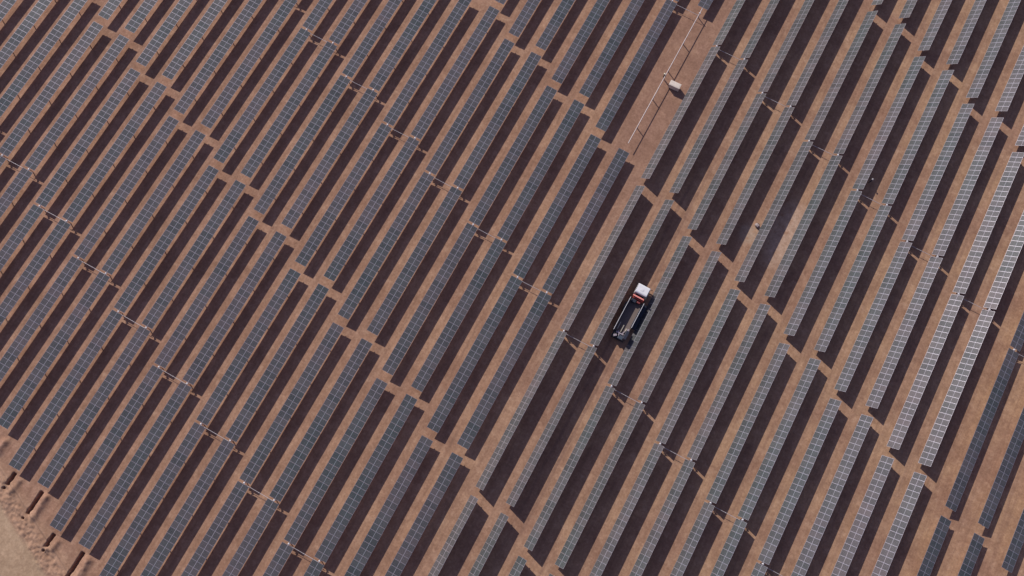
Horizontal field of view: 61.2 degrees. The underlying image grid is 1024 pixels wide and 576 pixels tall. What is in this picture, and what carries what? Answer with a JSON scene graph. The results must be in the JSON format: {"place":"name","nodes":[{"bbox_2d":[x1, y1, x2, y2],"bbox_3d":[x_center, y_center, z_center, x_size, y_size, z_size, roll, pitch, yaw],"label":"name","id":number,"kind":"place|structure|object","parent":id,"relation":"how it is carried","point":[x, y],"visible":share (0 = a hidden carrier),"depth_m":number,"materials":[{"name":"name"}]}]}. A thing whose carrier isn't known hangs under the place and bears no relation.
{"place":"outdoors","nodes":[
{"label":"outdoors","id":0,"kind":"place"},
{"bbox_2d":[0,0,1023,575],"bbox_3d":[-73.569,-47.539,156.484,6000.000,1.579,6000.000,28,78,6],"label":"ground","id":1,"kind":"structure","parent":0,"point":[32,542],"depth_m":145.19,"materials":[{"name":"soil"}]},
{"bbox_2d":[0,0,16,21],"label":"solar panel row","id":2,"kind":"object","parent":1,"relation":"on","point":[5,9],"visible":1,"depth_m":155.69,"materials":[{"name":"glass"}]},
{"bbox_2d":[0,0,51,68],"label":"solar panel row","id":3,"kind":"object","parent":1,"relation":"on","point":[23,28],"visible":1,"depth_m":154.59,"materials":[{"name":"glass"}]},
{"bbox_2d":[0,0,86,115],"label":"solar panel row","id":4,"kind":"object","parent":1,"relation":"on","point":[51,40],"visible":1,"depth_m":153.47,"materials":[{"name":"glass"}]},
{"bbox_2d":[0,22,102,167],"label":"solar panel row","id":5,"kind":"object","parent":1,"relation":"on","point":[60,75],"visible":1,"depth_m":151.79,"materials":[{"name":"glass"}]},
{"bbox_2d":[0,35,128,217],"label":"solar panel row","id":6,"kind":"object","parent":1,"relation":"on","point":[82,95],"visible":1,"depth_m":150.38,"materials":[{"name":"glass"}]},
{"bbox_2d":[0,68,139,270],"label":"solar panel row","id":7,"kind":"object","parent":1,"relation":"on","point":[78,150],"visible":1,"depth_m":148.45,"materials":[{"name":"glass"}]},
{"bbox_2d":[0,82,166,325],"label":"solar panel row","id":8,"kind":"object","parent":1,"relation":"on","point":[74,209],"visible":1,"depth_m":146.97,"materials":[{"name":"glass"}]},
{"bbox_2d":[0,116,178,381],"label":"solar panel row","id":9,"kind":"object","parent":1,"relation":"on","point":[34,321],"visible":1,"depth_m":145.05,"materials":[{"name":"glass"}]},
{"bbox_2d":[0,130,205,428],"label":"solar panel row","id":10,"kind":"object","parent":1,"relation":"on","point":[35,377],"visible":1,"depth_m":143.57,"materials":[{"name":"glass"}]},
{"bbox_2d":[98,0,121,19],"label":"solar panel row","id":11,"kind":"object","parent":1,"relation":"on","point":[107,10],"visible":1,"depth_m":155.70,"materials":[{"name":"glass"}]},
{"bbox_2d":[9,165,218,470],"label":"solar panel row","id":12,"kind":"object","parent":1,"relation":"on","point":[55,405],"visible":1,"depth_m":142.03,"materials":[{"name":"glass"}]},
{"bbox_2d":[125,0,157,32],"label":"solar panel row","id":13,"kind":"object","parent":1,"relation":"on","point":[141,14],"visible":1,"depth_m":155.42,"materials":[{"name":"glass"}]},
{"bbox_2d":[38,180,245,487],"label":"solar panel row","id":14,"kind":"object","parent":1,"relation":"on","point":[74,436],"visible":1,"depth_m":141.40,"materials":[{"name":"glass"}]},
{"bbox_2d":[50,216,258,531],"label":"solar panel row","id":15,"kind":"object","parent":1,"relation":"on","point":[97,462],"visible":1,"depth_m":139.87,"materials":[{"name":"glass"}]},
{"bbox_2d":[136,0,192,66],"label":"solar panel row","id":16,"kind":"object","parent":1,"relation":"on","point":[167,26],"visible":1,"depth_m":154.66,"materials":[{"name":"glass"}]},
{"bbox_2d":[79,231,285,549],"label":"solar panel row","id":17,"kind":"object","parent":1,"relation":"on","point":[129,474],"visible":1,"depth_m":139.22,"materials":[{"name":"glass"}]},
{"bbox_2d":[162,0,226,79],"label":"solar panel row","id":18,"kind":"object","parent":1,"relation":"on","point":[194,38],"visible":1,"depth_m":154.37,"materials":[{"name":"glass"}]},
{"bbox_2d":[99,268,300,575],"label":"solar panel row","id":19,"kind":"object","parent":1,"relation":"on","point":[152,501],"visible":1,"depth_m":137.98,"materials":[{"name":"glass"}]},
{"bbox_2d":[174,0,261,113],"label":"solar panel row","id":20,"kind":"object","parent":1,"relation":"on","point":[215,59],"visible":1,"depth_m":153.57,"materials":[{"name":"glass"}]},
{"bbox_2d":[140,284,328,575],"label":"solar panel row","id":21,"kind":"object","parent":1,"relation":"on","point":[176,528],"visible":1,"depth_m":137.82,"materials":[{"name":"glass"}]},
{"bbox_2d":[201,0,296,128],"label":"solar panel row","id":22,"kind":"object","parent":1,"relation":"on","point":[247,65],"visible":1,"depth_m":153.25,"materials":[{"name":"glass"}]},
{"bbox_2d":[181,322,343,575],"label":"solar panel row","id":23,"kind":"object","parent":1,"relation":"on","point":[229,506],"visible":1,"depth_m":137.11,"materials":[{"name":"glass"}]},
{"bbox_2d":[214,0,332,162],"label":"solar panel row","id":24,"kind":"object","parent":1,"relation":"on","point":[275,75],"visible":1,"depth_m":152.45,"materials":[{"name":"glass"}]},
{"bbox_2d":[222,338,371,575],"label":"solar panel row","id":25,"kind":"object","parent":1,"relation":"on","point":[248,543],"visible":1,"depth_m":136.87,"materials":[{"name":"glass"}]},
{"bbox_2d":[241,0,366,177],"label":"solar panel row","id":26,"kind":"object","parent":1,"relation":"on","point":[312,74],"visible":1,"depth_m":152.13,"materials":[{"name":"glass"}]},
{"bbox_2d":[263,378,386,575],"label":"solar panel row","id":27,"kind":"object","parent":1,"relation":"on","point":[307,510],"visible":1,"depth_m":136.17,"materials":[{"name":"glass"}]},
{"bbox_2d":[254,0,401,214],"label":"solar panel row","id":28,"kind":"object","parent":1,"relation":"on","point":[334,94],"visible":1,"depth_m":151.31,"materials":[{"name":"glass"}]},
{"bbox_2d":[281,0,436,228],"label":"solar panel row","id":29,"kind":"object","parent":1,"relation":"on","point":[364,103],"visible":1,"depth_m":151.00,"materials":[{"name":"glass"}]},
{"bbox_2d":[304,394,416,575],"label":"solar panel row","id":30,"kind":"object","parent":1,"relation":"on","point":[344,516],"visible":1,"depth_m":135.94,"materials":[{"name":"glass"}]},
{"bbox_2d":[295,0,471,266],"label":"solar panel row","id":31,"kind":"object","parent":1,"relation":"on","point":[394,113],"visible":1,"depth_m":150.17,"materials":[{"name":"glass"}]},
{"bbox_2d":[344,435,432,575],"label":"solar panel row","id":32,"kind":"object","parent":1,"relation":"on","point":[362,555],"visible":1,"depth_m":135.18,"materials":[{"name":"glass"}]},
{"bbox_2d":[324,6,498,280],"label":"solar panel row","id":33,"kind":"object","parent":1,"relation":"on","point":[436,103],"visible":1,"depth_m":149.66,"materials":[{"name":"glass"}]},
{"bbox_2d":[385,452,462,575],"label":"solar panel row","id":34,"kind":"object","parent":1,"relation":"on","point":[419,525],"visible":1,"depth_m":134.91,"materials":[{"name":"glass"}]},
{"bbox_2d":[338,39,514,319],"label":"solar panel row","id":35,"kind":"object","parent":1,"relation":"on","point":[446,145],"visible":1,"depth_m":148.14,"materials":[{"name":"glass"}]},
{"bbox_2d":[428,495,477,575],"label":"solar panel row","id":36,"kind":"object","parent":1,"relation":"on","point":[456,531],"visible":1,"depth_m":134.22,"materials":[{"name":"glass"}]},
{"bbox_2d":[367,52,540,335],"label":"solar panel row","id":37,"kind":"object","parent":1,"relation":"on","point":[468,169],"visible":1,"depth_m":147.51,"materials":[{"name":"glass"}]},
{"bbox_2d":[382,85,556,374],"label":"solar panel row","id":38,"kind":"object","parent":1,"relation":"on","point":[484,204],"visible":1,"depth_m":145.97,"materials":[{"name":"glass"}]},
{"bbox_2d":[468,513,508,575],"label":"solar panel row","id":39,"kind":"object","parent":1,"relation":"on","point":[490,542],"visible":1,"depth_m":133.94,"materials":[{"name":"glass"}]},
{"bbox_2d":[411,99,583,391],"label":"solar panel row","id":40,"kind":"object","parent":1,"relation":"on","point":[524,199],"visible":1,"depth_m":145.34,"materials":[{"name":"glass"}]},
{"bbox_2d":[495,0,505,4],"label":"solar panel row","id":41,"kind":"object","parent":1,"relation":"on","point":[501,1],"visible":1,"depth_m":156.49,"materials":[{"name":"glass"}]},
{"bbox_2d":[427,134,600,432],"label":"solar panel row","id":42,"kind":"object","parent":1,"relation":"on","point":[466,368],"visible":1,"depth_m":143.81,"materials":[{"name":"glass"}]},
{"bbox_2d":[508,556,526,575],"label":"solar panel row","id":43,"kind":"object","parent":1,"relation":"on","point":[519,563],"visible":1,"depth_m":133.24,"materials":[{"name":"glass"}]},
{"bbox_2d":[509,0,540,36],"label":"solar panel row","id":44,"kind":"object","parent":1,"relation":"on","point":[523,18],"visible":1,"depth_m":155.74,"materials":[{"name":"glass"}]},
{"bbox_2d":[457,148,628,448],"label":"solar panel row","id":45,"kind":"object","parent":1,"relation":"on","point":[514,351],"visible":1,"depth_m":143.19,"materials":[{"name":"glass"}]},
{"bbox_2d":[535,0,574,49],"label":"solar panel row","id":46,"kind":"object","parent":1,"relation":"on","point":[553,25],"visible":1,"depth_m":155.45,"materials":[{"name":"glass"}]},
{"bbox_2d":[476,185,644,489],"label":"solar panel row","id":47,"kind":"object","parent":1,"relation":"on","point":[556,344],"visible":1,"depth_m":141.72,"materials":[{"name":"glass"}]},
{"bbox_2d":[552,0,609,83],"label":"solar panel row","id":48,"kind":"object","parent":1,"relation":"on","point":[578,43],"visible":1,"depth_m":154.68,"materials":[{"name":"glass"}]},
{"bbox_2d":[506,200,673,506],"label":"solar panel row","id":49,"kind":"object","parent":1,"relation":"on","point":[542,442],"visible":1,"depth_m":141.14,"materials":[{"name":"glass"}]},
{"bbox_2d":[524,236,691,550],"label":"solar panel row","id":50,"kind":"object","parent":1,"relation":"on","point":[593,420],"visible":1,"depth_m":139.57,"materials":[{"name":"glass"}]},
{"bbox_2d":[579,0,643,97],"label":"solar panel row","id":51,"kind":"object","parent":1,"relation":"on","point":[609,50],"visible":1,"depth_m":154.38,"materials":[{"name":"glass"}]},
{"bbox_2d":[611,282,652,341],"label":"flatbed truck","id":52,"kind":"object","parent":1,"relation":"on","point":[632,313],"visible":1,"depth_m":142.82,"materials":[{"name":"white paint"}]},
{"bbox_2d":[555,251,721,568],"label":"solar panel row","id":53,"kind":"object","parent":1,"relation":"on","point":[646,391],"visible":1,"depth_m":139.02,"materials":[{"name":"glass"}]},
{"bbox_2d":[595,0,696,131],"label":"solar panel row","id":54,"kind":"object","parent":1,"relation":"on","point":[633,70],"visible":1,"depth_m":153.60,"materials":[{"name":"glass"}]},
{"bbox_2d":[589,289,739,575],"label":"solar panel row","id":55,"kind":"object","parent":1,"relation":"on","point":[670,422],"visible":1,"depth_m":138.10,"materials":[{"name":"glass"}]},
{"bbox_2d":[628,0,712,143],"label":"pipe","id":56,"kind":"object","parent":1,"relation":"on","point":[705,4],"visible":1,"depth_m":155.77,"materials":[{"name":"metal"}]},
{"bbox_2d":[668,80,681,91],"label":"storage crate","id":57,"kind":"object","parent":1,"relation":"on","point":[674,85],"visible":1,"depth_m":152.93,"materials":[{"name":"beige paint"}]},
{"bbox_2d":[641,0,744,178],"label":"solar panel row","id":58,"kind":"object","parent":1,"relation":"on","point":[687,99],"visible":1,"depth_m":152.51,"materials":[{"name":"glass"}]},
{"bbox_2d":[629,304,770,575],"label":"solar panel row","id":59,"kind":"object","parent":1,"relation":"on","point":[656,531],"visible":1,"depth_m":137.92,"materials":[{"name":"glass"}]},
{"bbox_2d":[669,0,778,192],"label":"solar panel row","id":60,"kind":"object","parent":1,"relation":"on","point":[720,104],"visible":1,"depth_m":152.16,"materials":[{"name":"glass"}]},
{"bbox_2d":[670,343,789,575],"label":"solar panel row","id":61,"kind":"object","parent":1,"relation":"on","point":[713,495],"visible":1,"depth_m":137.19,"materials":[{"name":"glass"}]},
{"bbox_2d":[687,0,813,229],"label":"solar panel row","id":62,"kind":"object","parent":1,"relation":"on","point":[746,122],"visible":1,"depth_m":151.36,"materials":[{"name":"glass"}]},
{"bbox_2d":[710,358,820,575],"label":"solar panel row","id":63,"kind":"object","parent":1,"relation":"on","point":[756,488],"visible":1,"depth_m":136.98,"materials":[{"name":"glass"}]},
{"bbox_2d":[716,0,847,244],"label":"solar panel row","id":64,"kind":"object","parent":1,"relation":"on","point":[754,177],"visible":1,"depth_m":150.98,"materials":[{"name":"glass"}]},
{"bbox_2d":[751,398,841,575],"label":"solar panel row","id":65,"kind":"object","parent":1,"relation":"on","point":[803,472],"visible":1,"depth_m":136.27,"materials":[{"name":"glass"}]},
{"bbox_2d":[735,11,877,281],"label":"solar panel row","id":66,"kind":"object","parent":1,"relation":"on","point":[787,183],"visible":1,"depth_m":149.98,"materials":[{"name":"glass"}]},
{"bbox_2d":[791,414,872,575],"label":"solar panel row","id":67,"kind":"object","parent":1,"relation":"on","point":[835,487],"visible":1,"depth_m":135.98,"materials":[{"name":"glass"}]},
{"bbox_2d":[764,24,905,296],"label":"solar panel row","id":68,"kind":"object","parent":1,"relation":"on","point":[823,183],"visible":1,"depth_m":149.38,"materials":[{"name":"glass"}]},
{"bbox_2d":[783,56,925,335],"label":"solar panel row","id":69,"kind":"object","parent":1,"relation":"on","point":[847,210],"visible":1,"depth_m":147.85,"materials":[{"name":"glass"}]},
{"bbox_2d":[831,455,893,575],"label":"solar panel row","id":70,"kind":"object","parent":1,"relation":"on","point":[860,522],"visible":1,"depth_m":135.27,"materials":[{"name":"glass"}]},
{"bbox_2d":[871,0,882,4],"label":"solar panel row","id":71,"kind":"object","parent":1,"relation":"on","point":[875,2],"visible":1,"depth_m":156.92,"materials":[{"name":"glass"}]},
{"bbox_2d":[814,70,953,351],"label":"solar panel row","id":72,"kind":"object","parent":1,"relation":"on","point":[837,311],"visible":1,"depth_m":147.24,"materials":[{"name":"glass"}]},
{"bbox_2d":[871,472,926,575],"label":"solar panel row","id":73,"kind":"object","parent":1,"relation":"on","point":[907,505],"visible":1,"depth_m":135.00,"materials":[{"name":"glass"}]},
{"bbox_2d":[834,104,973,391],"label":"solar panel row","id":74,"kind":"object","parent":1,"relation":"on","point":[882,295],"visible":1,"depth_m":145.70,"materials":[{"name":"glass"}]},
{"bbox_2d":[899,0,916,18],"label":"solar panel row","id":75,"kind":"object","parent":1,"relation":"on","point":[907,10],"visible":1,"depth_m":156.58,"materials":[{"name":"glass"}]},
{"bbox_2d":[917,515,950,575],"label":"solar panel row","id":76,"kind":"object","parent":1,"relation":"on","point":[936,543],"visible":1,"depth_m":134.21,"materials":[{"name":"glass"}]},
{"bbox_2d":[866,118,1003,407],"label":"solar panel row","id":77,"kind":"object","parent":1,"relation":"on","point":[926,280],"visible":1,"depth_m":145.07,"materials":[{"name":"glass"}]},
{"bbox_2d":[918,0,951,50],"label":"solar panel row","id":78,"kind":"object","parent":1,"relation":"on","point":[934,25],"visible":1,"depth_m":155.84,"materials":[{"name":"glass"}]},
{"bbox_2d":[887,152,1023,449],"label":"solar panel row","id":79,"kind":"object","parent":1,"relation":"on","point":[955,301],"visible":1,"depth_m":143.57,"materials":[{"name":"glass"}]},
{"bbox_2d":[946,0,985,64],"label":"solar panel row","id":80,"kind":"object","parent":1,"relation":"on","point":[966,32],"visible":1,"depth_m":155.53,"materials":[{"name":"glass"}]},
{"bbox_2d":[918,211,1023,466],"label":"solar panel row","id":81,"kind":"object","parent":1,"relation":"on","point":[937,433],"visible":1,"depth_m":141.76,"materials":[{"name":"glass"}]},
{"bbox_2d":[958,533,984,575],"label":"solar panel row","id":82,"kind":"object","parent":1,"relation":"on","point":[973,550],"visible":1,"depth_m":133.93,"materials":[{"name":"glass"}]},
{"bbox_2d":[945,312,1023,511],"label":"solar panel row","id":83,"kind":"object","parent":1,"relation":"on","point":[981,430],"visible":1,"depth_m":138.97,"materials":[{"name":"glass"}]},
{"bbox_2d":[966,0,1020,97],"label":"solar panel row","id":84,"kind":"object","parent":1,"relation":"on","point":[992,50],"visible":1,"depth_m":154.75,"materials":[{"name":"glass"}]},
{"bbox_2d":[978,408,1023,527],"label":"solar panel row","id":85,"kind":"object","parent":1,"relation":"on","point":[998,486],"visible":1,"depth_m":136.91,"materials":[{"name":"glass"}]},
{"bbox_2d":[995,46,1023,111],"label":"solar panel row","id":86,"kind":"object","parent":1,"relation":"on","point":[1010,89],"visible":1,"depth_m":153.10,"materials":[{"name":"glass"}]},
{"bbox_2d":[1001,509,1023,572],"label":"solar panel row","id":87,"kind":"object","parent":1,"relation":"on","point":[1014,549],"visible":1,"depth_m":134.28,"materials":[{"name":"glass"}]},
{"bbox_2d":[1015,125,1023,145],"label":"solar panel row","id":88,"kind":"object","parent":1,"relation":"on","point":[1020,141],"visible":1,"depth_m":151.06,"materials":[{"name":"glass"}]}
]}

